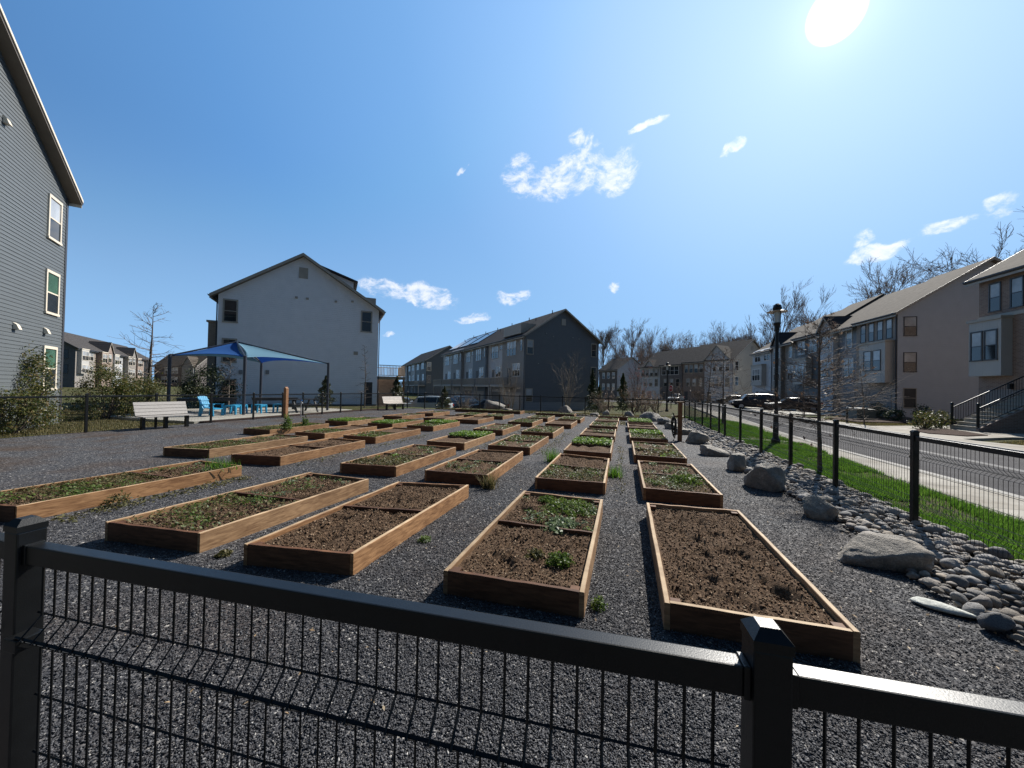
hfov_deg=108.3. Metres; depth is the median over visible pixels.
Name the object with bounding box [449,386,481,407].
bare shrub
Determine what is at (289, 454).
raised bed
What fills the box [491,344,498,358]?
window
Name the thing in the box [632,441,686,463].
raised bed
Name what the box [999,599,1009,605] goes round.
river stone
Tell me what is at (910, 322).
window
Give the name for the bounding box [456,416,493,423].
raised bed
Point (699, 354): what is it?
townhouse
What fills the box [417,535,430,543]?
weed plant
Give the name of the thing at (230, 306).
window
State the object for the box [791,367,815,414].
street tree
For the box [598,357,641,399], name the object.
townhouse
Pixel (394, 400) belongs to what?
park bench
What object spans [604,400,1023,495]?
road
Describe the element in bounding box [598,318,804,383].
tree line
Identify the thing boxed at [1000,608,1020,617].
river stone
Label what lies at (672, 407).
ground
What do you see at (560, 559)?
green plant
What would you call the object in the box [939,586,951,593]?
river stone
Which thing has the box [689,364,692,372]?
window
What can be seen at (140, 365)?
townhouse
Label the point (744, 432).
corner grass
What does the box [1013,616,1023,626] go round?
river stone
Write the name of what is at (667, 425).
boulder
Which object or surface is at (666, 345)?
bare tree
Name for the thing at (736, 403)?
parked car
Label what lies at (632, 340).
bare tree
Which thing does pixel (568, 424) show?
raised bed
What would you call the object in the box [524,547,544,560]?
green plant
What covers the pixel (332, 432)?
raised bed
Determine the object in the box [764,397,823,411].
parked car
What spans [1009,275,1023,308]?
window
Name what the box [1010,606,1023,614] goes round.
river stone
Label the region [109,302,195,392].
young tree
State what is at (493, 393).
garage door
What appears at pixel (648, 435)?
raised bed
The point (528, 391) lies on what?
window
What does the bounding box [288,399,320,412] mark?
picnic table
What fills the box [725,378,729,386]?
window
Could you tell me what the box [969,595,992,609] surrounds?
river stone
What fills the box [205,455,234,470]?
grass tuft
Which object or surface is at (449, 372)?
window
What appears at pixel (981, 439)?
sidewalk
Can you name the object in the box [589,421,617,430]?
raised bed
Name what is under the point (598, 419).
raised bed
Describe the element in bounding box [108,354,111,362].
window
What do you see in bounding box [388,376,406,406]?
magnolia bush
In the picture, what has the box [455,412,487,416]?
raised bed
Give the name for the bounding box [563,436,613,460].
raised bed
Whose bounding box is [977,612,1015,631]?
river stone
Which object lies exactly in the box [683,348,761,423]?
street tree
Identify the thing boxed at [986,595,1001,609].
river stone
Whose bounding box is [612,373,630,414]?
pine sapling
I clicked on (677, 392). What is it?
dry shrub
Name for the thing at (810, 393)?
garage door
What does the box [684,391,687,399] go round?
front door
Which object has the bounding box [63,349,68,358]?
window
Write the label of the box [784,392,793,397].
garage door
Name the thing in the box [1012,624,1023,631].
river stone
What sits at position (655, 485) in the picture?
raised bed
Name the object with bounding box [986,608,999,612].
river stone
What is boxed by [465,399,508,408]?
parked car
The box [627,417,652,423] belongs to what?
raised bed
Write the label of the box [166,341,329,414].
shade canopy
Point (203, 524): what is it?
raised bed
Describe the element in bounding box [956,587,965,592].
river stone
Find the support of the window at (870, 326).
in the townhouse at (920, 333)
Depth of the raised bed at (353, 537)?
3.83 m
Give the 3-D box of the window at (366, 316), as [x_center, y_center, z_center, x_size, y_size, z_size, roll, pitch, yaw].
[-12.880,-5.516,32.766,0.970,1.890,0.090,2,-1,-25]
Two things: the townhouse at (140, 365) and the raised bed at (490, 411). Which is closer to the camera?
the raised bed at (490, 411)
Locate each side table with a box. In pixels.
[224,405,241,414]
[231,404,247,412]
[251,404,266,412]
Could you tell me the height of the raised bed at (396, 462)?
0.212 m
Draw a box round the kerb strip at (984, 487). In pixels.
[708,408,1023,499]
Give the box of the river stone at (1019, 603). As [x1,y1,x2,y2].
[1013,600,1023,606]
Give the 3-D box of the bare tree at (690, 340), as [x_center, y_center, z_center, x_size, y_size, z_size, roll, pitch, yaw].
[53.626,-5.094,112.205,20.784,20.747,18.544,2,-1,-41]
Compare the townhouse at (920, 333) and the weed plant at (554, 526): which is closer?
the weed plant at (554, 526)
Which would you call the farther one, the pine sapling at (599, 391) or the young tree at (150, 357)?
the pine sapling at (599, 391)
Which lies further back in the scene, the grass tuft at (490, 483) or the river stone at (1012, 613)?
the grass tuft at (490, 483)
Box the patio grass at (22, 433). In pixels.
[0,407,182,437]
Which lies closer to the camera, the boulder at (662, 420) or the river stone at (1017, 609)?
the river stone at (1017, 609)
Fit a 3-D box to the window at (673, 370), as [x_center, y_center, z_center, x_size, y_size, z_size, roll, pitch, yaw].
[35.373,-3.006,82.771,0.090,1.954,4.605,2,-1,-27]
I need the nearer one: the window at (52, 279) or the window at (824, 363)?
the window at (52, 279)
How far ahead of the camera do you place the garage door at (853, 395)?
38.43 m
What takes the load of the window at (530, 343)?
in the townhouse at (539, 348)
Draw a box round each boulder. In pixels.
[484,400,504,409]
[558,405,571,412]
[602,410,609,414]
[624,411,633,415]
[639,412,660,421]
[657,417,670,423]
[664,423,682,428]
[676,428,691,434]
[685,431,708,443]
[700,445,729,456]
[727,453,746,471]
[743,463,786,492]
[802,495,838,520]
[837,533,935,575]
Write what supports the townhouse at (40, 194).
on the ground at (672, 407)
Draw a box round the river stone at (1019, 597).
[1009,594,1022,600]
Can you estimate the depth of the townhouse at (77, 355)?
81.62 m
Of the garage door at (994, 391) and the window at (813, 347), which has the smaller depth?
the garage door at (994, 391)
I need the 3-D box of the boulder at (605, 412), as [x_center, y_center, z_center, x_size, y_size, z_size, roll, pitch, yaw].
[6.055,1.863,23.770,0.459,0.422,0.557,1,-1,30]
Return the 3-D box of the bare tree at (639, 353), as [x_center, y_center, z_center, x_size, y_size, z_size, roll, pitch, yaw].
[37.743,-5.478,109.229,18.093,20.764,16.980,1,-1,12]
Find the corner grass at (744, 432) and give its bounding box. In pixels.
[686,416,788,440]
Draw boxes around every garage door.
[475,391,483,399]
[492,391,500,401]
[504,392,519,409]
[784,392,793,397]
[805,392,816,401]
[837,392,855,412]
[866,392,890,412]
[986,390,1023,407]
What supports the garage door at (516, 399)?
in the townhouse at (539, 348)
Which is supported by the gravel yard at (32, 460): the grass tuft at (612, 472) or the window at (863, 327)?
the grass tuft at (612, 472)
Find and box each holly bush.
[0,386,72,434]
[15,341,71,429]
[63,354,148,420]
[104,372,173,413]
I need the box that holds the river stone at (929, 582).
[922,577,939,587]
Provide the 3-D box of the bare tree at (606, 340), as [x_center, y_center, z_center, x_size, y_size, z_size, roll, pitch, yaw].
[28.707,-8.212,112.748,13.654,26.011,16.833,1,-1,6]
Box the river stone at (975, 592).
[966,588,985,596]
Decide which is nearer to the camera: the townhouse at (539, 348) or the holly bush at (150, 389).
the holly bush at (150, 389)
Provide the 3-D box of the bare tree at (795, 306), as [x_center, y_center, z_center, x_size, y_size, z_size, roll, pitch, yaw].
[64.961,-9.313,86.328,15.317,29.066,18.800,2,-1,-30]
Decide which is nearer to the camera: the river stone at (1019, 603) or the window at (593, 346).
the river stone at (1019, 603)
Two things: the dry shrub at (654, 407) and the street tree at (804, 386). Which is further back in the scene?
the dry shrub at (654, 407)
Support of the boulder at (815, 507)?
on the gravel yard at (32, 460)
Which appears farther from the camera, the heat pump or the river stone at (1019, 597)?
the heat pump
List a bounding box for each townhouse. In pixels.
[0,4,83,430]
[62,334,98,386]
[64,332,114,386]
[75,334,124,386]
[91,338,137,382]
[105,341,145,385]
[117,344,153,381]
[152,355,206,386]
[206,253,405,406]
[399,353,423,391]
[401,352,428,392]
[405,350,433,392]
[409,348,440,392]
[413,345,452,394]
[433,336,477,396]
[442,332,489,397]
[452,328,502,395]
[462,328,503,399]
[475,318,535,401]
[490,309,602,409]
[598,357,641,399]
[639,350,675,398]
[658,347,697,399]
[681,343,721,400]
[703,339,760,400]
[749,323,809,393]
[770,310,840,399]
[790,294,884,401]
[815,283,921,412]
[851,256,1002,418]
[962,250,1023,411]
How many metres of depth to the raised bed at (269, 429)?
12.30 m
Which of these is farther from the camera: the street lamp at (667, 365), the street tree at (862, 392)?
the street lamp at (667, 365)
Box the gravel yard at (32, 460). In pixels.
[0,408,1023,767]
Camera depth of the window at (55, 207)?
14.06 m
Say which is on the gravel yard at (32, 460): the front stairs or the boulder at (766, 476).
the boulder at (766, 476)
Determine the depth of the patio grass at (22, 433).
14.05 m
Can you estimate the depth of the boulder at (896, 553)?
3.54 m
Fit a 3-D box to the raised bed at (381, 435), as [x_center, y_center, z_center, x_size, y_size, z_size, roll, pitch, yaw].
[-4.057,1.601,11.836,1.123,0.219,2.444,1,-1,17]
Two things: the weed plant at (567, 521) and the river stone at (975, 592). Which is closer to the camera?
the river stone at (975, 592)
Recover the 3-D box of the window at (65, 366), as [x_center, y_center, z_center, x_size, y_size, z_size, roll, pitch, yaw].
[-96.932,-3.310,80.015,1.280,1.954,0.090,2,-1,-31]
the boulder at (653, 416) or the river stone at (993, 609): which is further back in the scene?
the boulder at (653, 416)
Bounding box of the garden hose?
[671,413,681,441]
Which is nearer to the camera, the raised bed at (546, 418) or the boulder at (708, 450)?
the boulder at (708, 450)
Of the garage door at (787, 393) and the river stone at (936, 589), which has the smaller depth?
the river stone at (936, 589)
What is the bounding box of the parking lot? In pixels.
[512,409,579,412]
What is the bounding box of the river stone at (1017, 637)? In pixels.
[1009,634,1023,640]
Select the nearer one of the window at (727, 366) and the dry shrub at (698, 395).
the dry shrub at (698, 395)
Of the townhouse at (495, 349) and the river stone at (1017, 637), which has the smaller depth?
the river stone at (1017, 637)
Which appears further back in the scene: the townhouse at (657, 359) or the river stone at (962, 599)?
the townhouse at (657, 359)
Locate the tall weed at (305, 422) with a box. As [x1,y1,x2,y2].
[300,414,309,425]
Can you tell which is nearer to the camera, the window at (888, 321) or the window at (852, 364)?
the window at (888, 321)
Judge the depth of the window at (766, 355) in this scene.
55.51 m
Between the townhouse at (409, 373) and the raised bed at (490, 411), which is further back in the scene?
the townhouse at (409, 373)
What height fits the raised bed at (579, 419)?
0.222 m
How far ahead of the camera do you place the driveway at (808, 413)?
32.81 m
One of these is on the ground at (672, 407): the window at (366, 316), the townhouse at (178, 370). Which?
the townhouse at (178, 370)
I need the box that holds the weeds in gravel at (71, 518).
[51,421,627,522]
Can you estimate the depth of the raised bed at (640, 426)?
15.72 m
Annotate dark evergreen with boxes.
[171,359,247,408]
[582,369,598,412]
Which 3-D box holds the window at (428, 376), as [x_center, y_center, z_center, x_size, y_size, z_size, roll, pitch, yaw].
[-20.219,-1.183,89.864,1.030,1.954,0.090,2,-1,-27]
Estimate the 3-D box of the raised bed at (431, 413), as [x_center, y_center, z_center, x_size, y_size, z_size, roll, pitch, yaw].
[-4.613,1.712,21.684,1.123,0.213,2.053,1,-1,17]
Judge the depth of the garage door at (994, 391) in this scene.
21.26 m
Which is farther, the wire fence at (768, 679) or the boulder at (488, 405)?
the boulder at (488, 405)
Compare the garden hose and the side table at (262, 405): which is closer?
the garden hose
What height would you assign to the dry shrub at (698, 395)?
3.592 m
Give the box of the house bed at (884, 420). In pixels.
[829,416,956,424]
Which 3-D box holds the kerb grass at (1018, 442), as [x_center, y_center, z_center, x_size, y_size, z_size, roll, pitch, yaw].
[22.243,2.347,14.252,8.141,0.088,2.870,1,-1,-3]
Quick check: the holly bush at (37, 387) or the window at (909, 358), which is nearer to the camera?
the holly bush at (37, 387)
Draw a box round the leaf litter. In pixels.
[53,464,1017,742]
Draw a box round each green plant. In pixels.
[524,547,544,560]
[537,495,557,502]
[539,497,597,518]
[544,551,575,569]
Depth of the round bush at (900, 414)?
25.05 m
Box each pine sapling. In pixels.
[591,385,604,413]
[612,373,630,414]
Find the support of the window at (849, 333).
in the townhouse at (845, 322)
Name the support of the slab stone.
on the gravel yard at (32, 460)
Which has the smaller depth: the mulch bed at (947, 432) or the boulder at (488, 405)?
the mulch bed at (947, 432)
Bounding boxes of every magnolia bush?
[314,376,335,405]
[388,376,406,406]
[435,386,452,407]
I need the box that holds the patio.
[109,407,351,423]
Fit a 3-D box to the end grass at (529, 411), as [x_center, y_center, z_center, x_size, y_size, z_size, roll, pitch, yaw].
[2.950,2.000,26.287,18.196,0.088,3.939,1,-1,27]
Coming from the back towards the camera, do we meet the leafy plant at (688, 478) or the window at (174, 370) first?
the window at (174, 370)
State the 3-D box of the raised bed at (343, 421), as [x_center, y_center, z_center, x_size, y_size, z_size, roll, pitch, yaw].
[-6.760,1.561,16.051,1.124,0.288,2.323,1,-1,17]
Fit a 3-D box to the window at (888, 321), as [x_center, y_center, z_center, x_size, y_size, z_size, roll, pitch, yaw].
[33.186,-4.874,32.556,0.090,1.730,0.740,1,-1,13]
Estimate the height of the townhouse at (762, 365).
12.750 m
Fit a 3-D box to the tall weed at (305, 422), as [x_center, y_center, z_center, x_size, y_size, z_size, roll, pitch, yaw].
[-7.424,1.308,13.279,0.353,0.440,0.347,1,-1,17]
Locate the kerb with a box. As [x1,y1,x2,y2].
[743,408,1023,451]
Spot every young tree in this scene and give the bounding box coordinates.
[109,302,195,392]
[216,358,241,408]
[356,347,369,407]
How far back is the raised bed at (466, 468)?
7.04 m
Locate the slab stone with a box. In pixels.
[909,596,976,618]
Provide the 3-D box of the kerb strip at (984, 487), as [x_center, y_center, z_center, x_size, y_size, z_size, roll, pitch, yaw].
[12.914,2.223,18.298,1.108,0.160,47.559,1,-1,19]
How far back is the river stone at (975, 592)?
3.03 m
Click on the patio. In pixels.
(207, 416)
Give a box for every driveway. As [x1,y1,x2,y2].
[745,407,841,412]
[767,410,892,416]
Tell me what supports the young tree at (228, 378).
on the ground at (672, 407)
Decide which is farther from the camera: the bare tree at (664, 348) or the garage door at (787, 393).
the bare tree at (664, 348)
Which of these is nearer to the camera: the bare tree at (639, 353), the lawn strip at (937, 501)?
the lawn strip at (937, 501)
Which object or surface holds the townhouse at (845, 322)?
on the ground at (672, 407)
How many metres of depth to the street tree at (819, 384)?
7.74 m
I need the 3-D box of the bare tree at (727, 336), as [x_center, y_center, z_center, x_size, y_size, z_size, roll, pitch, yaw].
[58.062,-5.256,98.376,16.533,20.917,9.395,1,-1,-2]
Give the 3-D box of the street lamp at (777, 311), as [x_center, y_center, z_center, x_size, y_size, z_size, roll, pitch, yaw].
[8.936,-0.370,12.500,0.600,4.720,0.600,1,-1,17]
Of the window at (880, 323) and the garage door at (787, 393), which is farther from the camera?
the garage door at (787, 393)
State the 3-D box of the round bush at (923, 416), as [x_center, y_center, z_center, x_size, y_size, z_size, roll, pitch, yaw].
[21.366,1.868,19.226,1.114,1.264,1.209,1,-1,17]
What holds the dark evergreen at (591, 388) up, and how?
on the ground at (672, 407)
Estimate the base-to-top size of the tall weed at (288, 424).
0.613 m
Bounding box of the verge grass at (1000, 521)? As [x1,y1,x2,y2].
[734,437,1023,562]
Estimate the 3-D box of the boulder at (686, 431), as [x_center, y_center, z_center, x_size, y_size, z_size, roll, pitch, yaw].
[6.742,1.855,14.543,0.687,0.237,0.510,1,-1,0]
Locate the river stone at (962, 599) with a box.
[950,592,968,604]
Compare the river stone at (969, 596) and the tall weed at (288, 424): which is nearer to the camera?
the river stone at (969, 596)
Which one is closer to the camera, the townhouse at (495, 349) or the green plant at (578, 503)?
the green plant at (578, 503)
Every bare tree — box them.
[587,322,628,367]
[607,317,664,357]
[609,333,670,363]
[630,328,696,362]
[647,337,689,356]
[658,334,703,347]
[677,327,725,347]
[696,325,759,346]
[717,329,770,345]
[737,277,834,347]
[781,250,956,325]
[853,221,1023,299]
[912,206,1023,279]
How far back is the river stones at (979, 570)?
4.44 m
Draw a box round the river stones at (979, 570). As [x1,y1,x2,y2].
[669,418,1023,594]
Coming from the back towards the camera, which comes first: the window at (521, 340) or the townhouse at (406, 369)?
the townhouse at (406, 369)
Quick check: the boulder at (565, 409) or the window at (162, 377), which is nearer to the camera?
the boulder at (565, 409)
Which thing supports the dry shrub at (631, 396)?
on the ground at (672, 407)
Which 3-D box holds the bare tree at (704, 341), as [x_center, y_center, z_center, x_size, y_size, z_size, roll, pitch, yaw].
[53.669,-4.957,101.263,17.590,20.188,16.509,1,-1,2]
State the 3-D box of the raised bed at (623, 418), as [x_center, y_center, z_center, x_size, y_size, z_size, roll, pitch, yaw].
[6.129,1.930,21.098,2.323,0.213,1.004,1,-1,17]
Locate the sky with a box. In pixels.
[0,0,1023,386]
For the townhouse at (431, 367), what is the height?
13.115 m
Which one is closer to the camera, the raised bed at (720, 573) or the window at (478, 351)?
the raised bed at (720, 573)
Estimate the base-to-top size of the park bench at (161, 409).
0.967 m
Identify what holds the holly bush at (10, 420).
on the ground at (672, 407)
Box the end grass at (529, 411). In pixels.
[445,408,690,419]
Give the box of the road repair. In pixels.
[709,407,1023,471]
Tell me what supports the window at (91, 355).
in the townhouse at (77, 355)
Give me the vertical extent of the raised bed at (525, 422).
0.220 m
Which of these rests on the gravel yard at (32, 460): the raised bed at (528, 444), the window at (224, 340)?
the raised bed at (528, 444)
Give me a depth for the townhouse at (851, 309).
44.63 m
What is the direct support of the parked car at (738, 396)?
on the road
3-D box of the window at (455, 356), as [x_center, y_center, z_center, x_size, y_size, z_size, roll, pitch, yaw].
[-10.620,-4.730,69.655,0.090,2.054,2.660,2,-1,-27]
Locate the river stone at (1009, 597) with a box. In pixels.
[1002,594,1016,600]
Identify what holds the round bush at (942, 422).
on the mulch bed at (947, 432)
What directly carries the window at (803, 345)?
in the townhouse at (851, 309)
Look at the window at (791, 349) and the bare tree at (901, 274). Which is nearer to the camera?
the window at (791, 349)
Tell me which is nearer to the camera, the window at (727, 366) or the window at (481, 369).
the window at (481, 369)
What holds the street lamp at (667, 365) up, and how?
on the ground at (672, 407)
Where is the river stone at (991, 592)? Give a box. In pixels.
[982,588,1000,598]
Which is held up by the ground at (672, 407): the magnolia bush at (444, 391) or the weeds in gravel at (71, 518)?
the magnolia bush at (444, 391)
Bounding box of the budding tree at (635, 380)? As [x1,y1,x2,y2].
[618,350,655,411]
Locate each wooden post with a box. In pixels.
[283,387,288,417]
[674,401,683,440]
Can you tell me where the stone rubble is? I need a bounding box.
[698,423,1023,639]
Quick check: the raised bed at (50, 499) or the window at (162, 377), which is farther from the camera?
the window at (162, 377)
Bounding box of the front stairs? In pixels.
[949,376,1023,432]
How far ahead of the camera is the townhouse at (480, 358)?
58.93 m
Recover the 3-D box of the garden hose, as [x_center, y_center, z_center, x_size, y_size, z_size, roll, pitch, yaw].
[5.505,1.439,12.316,0.157,0.957,0.469,2,-1,-24]
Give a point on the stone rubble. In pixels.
(942, 581)
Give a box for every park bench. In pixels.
[132,401,194,429]
[382,396,406,409]
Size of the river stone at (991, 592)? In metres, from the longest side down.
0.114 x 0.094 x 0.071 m
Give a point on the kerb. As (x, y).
(930, 437)
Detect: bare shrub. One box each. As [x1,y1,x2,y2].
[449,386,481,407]
[487,358,523,408]
[552,349,585,406]
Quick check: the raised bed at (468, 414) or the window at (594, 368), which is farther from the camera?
the window at (594, 368)
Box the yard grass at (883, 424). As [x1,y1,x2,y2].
[825,418,906,425]
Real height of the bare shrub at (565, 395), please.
6.031 m
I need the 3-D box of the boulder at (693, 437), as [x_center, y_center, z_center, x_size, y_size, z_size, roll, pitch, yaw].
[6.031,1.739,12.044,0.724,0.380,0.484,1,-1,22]
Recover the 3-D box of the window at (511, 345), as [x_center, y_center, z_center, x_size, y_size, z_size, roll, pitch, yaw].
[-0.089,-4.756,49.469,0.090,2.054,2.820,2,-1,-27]
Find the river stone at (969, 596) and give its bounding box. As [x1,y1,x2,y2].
[962,593,975,599]
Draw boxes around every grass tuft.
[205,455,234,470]
[218,458,241,471]
[475,468,502,489]
[542,445,559,461]
[605,462,623,477]
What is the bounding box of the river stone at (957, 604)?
[952,600,962,607]
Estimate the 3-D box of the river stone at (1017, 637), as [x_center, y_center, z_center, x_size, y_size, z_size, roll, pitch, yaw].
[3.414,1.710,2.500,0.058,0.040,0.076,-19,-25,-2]
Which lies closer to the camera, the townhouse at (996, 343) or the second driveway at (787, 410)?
the townhouse at (996, 343)
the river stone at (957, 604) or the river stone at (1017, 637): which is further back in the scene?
the river stone at (957, 604)
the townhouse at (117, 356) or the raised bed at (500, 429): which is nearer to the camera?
the raised bed at (500, 429)
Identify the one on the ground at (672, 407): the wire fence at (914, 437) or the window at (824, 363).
the wire fence at (914, 437)
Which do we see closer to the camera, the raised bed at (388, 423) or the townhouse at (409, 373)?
the raised bed at (388, 423)
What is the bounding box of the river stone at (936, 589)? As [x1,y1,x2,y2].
[931,586,944,593]
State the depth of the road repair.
11.33 m
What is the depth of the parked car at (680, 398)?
61.06 m
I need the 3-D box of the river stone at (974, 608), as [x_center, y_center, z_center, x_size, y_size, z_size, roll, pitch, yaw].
[3.492,1.719,2.798,0.154,0.084,0.137,-37,-15,-16]
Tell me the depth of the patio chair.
18.04 m
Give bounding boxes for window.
[41,345,57,390]
[43,268,60,316]
[46,193,62,245]
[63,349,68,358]
[63,364,67,372]
[89,352,93,360]
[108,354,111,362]
[161,376,166,382]
[165,367,177,373]
[171,377,177,382]
[220,378,236,403]
[221,338,236,362]
[222,298,237,322]
[360,310,371,332]
[427,362,430,370]
[427,375,430,382]
[445,356,448,365]
[447,371,450,378]
[453,353,457,364]
[456,369,459,378]
[466,351,470,362]
[468,368,471,377]
[475,348,481,360]
[479,367,483,377]
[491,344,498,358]
[495,365,500,376]
[506,340,515,356]
[512,363,519,376]
[520,339,522,350]
[525,388,532,401]
[526,339,533,354]
[591,343,596,356]
[591,367,596,379]
[662,366,678,374]
[684,365,687,372]
[686,378,689,386]
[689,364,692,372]
[692,378,695,386]
[694,364,697,372]
[699,364,702,372]
[725,362,729,370]
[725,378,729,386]
[735,361,738,369]
[754,350,760,362]
[764,348,769,360]
[773,367,779,380]
[787,365,792,379]
[789,343,792,357]
[798,341,804,355]
[809,338,816,353]
[820,334,830,349]
[820,360,830,377]
[843,358,853,376]
[845,328,852,348]
[860,324,865,342]
[868,323,873,341]
[876,320,882,340]
[885,318,892,338]
[903,316,917,335]
[903,352,916,371]
[903,388,916,407]
[987,281,1001,312]
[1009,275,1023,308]
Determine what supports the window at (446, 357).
in the townhouse at (447, 366)
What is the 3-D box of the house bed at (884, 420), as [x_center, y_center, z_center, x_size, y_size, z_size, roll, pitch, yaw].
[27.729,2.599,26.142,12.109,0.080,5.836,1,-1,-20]
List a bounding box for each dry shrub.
[590,391,616,413]
[619,385,651,414]
[633,393,652,413]
[642,387,664,413]
[664,380,683,403]
[687,381,712,402]
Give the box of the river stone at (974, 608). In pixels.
[961,602,985,618]
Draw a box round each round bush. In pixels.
[865,401,885,414]
[873,404,892,418]
[882,407,905,420]
[904,403,934,419]
[907,408,938,428]
[918,408,957,428]
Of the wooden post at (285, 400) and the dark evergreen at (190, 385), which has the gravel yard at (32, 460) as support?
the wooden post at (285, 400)
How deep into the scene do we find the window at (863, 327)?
35.68 m
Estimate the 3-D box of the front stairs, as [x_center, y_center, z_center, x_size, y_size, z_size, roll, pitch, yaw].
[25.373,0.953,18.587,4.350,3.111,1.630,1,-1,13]
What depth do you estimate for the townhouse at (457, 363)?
68.76 m
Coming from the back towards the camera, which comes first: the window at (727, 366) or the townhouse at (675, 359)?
the townhouse at (675, 359)
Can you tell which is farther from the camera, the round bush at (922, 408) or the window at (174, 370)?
the window at (174, 370)
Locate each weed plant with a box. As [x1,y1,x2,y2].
[98,490,132,507]
[214,549,233,558]
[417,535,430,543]
[540,522,567,534]
[546,515,578,528]
[589,594,607,611]
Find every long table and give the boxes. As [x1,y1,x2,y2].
[175,397,237,410]
[251,397,297,410]
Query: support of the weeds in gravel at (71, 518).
on the gravel yard at (32, 460)
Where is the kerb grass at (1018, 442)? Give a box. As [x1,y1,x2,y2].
[995,439,1023,444]
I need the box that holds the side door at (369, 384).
[364,382,371,403]
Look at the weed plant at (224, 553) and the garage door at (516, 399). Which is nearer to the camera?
the weed plant at (224, 553)
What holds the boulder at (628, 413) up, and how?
on the lawn strip at (586, 414)
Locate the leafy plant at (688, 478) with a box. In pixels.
[666,472,704,485]
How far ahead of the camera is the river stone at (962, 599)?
2.91 m
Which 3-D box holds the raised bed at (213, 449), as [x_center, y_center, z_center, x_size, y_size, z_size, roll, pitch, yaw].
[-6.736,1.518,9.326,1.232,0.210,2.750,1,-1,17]
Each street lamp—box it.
[664,362,670,411]
[767,303,787,442]
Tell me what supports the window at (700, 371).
in the townhouse at (699, 354)
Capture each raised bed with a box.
[0,460,241,521]
[105,472,368,552]
[163,434,307,457]
[231,438,364,465]
[243,422,328,434]
[243,482,468,575]
[295,425,376,439]
[325,417,383,425]
[340,444,455,476]
[343,427,420,443]
[368,419,423,428]
[382,413,424,419]
[407,419,459,430]
[416,411,449,415]
[423,415,463,420]
[424,449,522,485]
[426,430,494,449]
[443,490,602,618]
[455,408,524,413]
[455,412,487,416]
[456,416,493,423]
[473,423,519,435]
[483,413,513,419]
[488,434,548,454]
[508,418,542,426]
[521,425,563,438]
[526,415,554,421]
[535,453,609,494]
[536,412,575,416]
[545,420,576,428]
[558,416,584,422]
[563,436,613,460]
[579,428,615,441]
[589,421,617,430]
[595,417,618,424]
[598,415,638,420]
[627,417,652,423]
[627,423,657,431]
[629,429,667,442]
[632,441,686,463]
[637,460,722,507]
[646,503,860,663]
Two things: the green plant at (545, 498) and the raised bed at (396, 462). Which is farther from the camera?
the raised bed at (396, 462)
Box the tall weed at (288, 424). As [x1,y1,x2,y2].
[280,414,292,429]
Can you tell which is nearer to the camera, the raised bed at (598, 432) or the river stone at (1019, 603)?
the river stone at (1019, 603)
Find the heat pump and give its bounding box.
[865,406,880,416]
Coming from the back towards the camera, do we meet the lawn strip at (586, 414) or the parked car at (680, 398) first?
the parked car at (680, 398)
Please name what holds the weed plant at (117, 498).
on the gravel yard at (32, 460)
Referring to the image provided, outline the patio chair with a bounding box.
[197,396,223,415]
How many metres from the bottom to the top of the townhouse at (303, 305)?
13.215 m
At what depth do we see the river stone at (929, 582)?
3.13 m
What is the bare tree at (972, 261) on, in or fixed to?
on the ground at (672, 407)
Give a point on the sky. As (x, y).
(476, 167)
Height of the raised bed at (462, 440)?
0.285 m
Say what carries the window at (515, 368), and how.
in the townhouse at (539, 348)
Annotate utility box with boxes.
[848,407,874,419]
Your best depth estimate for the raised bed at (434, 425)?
14.62 m
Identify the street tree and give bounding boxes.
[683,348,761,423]
[685,350,736,415]
[735,309,908,471]
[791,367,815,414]
[849,364,880,424]
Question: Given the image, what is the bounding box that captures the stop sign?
[669,385,672,398]
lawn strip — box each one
[435,408,767,439]
[765,442,1017,550]
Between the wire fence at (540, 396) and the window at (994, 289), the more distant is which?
the wire fence at (540, 396)
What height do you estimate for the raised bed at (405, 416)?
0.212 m
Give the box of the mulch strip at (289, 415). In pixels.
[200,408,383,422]
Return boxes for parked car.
[399,397,412,404]
[404,395,453,407]
[451,396,478,407]
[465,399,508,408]
[668,394,684,401]
[716,395,741,403]
[728,394,779,408]
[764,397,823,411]
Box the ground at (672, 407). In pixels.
[0,384,1023,444]
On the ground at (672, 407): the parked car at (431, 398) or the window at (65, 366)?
the parked car at (431, 398)
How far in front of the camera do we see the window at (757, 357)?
58.51 m
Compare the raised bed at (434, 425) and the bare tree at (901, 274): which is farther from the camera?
the bare tree at (901, 274)
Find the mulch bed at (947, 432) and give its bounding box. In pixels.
[916,429,987,435]
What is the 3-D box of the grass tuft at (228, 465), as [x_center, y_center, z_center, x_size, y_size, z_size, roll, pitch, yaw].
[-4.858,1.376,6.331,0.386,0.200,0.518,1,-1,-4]
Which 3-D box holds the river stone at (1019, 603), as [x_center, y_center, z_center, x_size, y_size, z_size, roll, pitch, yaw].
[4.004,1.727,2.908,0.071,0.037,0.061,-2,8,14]
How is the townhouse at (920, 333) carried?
on the ground at (672, 407)
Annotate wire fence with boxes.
[0,392,407,436]
[0,515,1023,767]
[407,392,684,417]
[684,399,1023,564]
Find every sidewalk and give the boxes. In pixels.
[671,407,1023,520]
[746,408,1023,449]
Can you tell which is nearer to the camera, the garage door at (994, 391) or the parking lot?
the garage door at (994, 391)

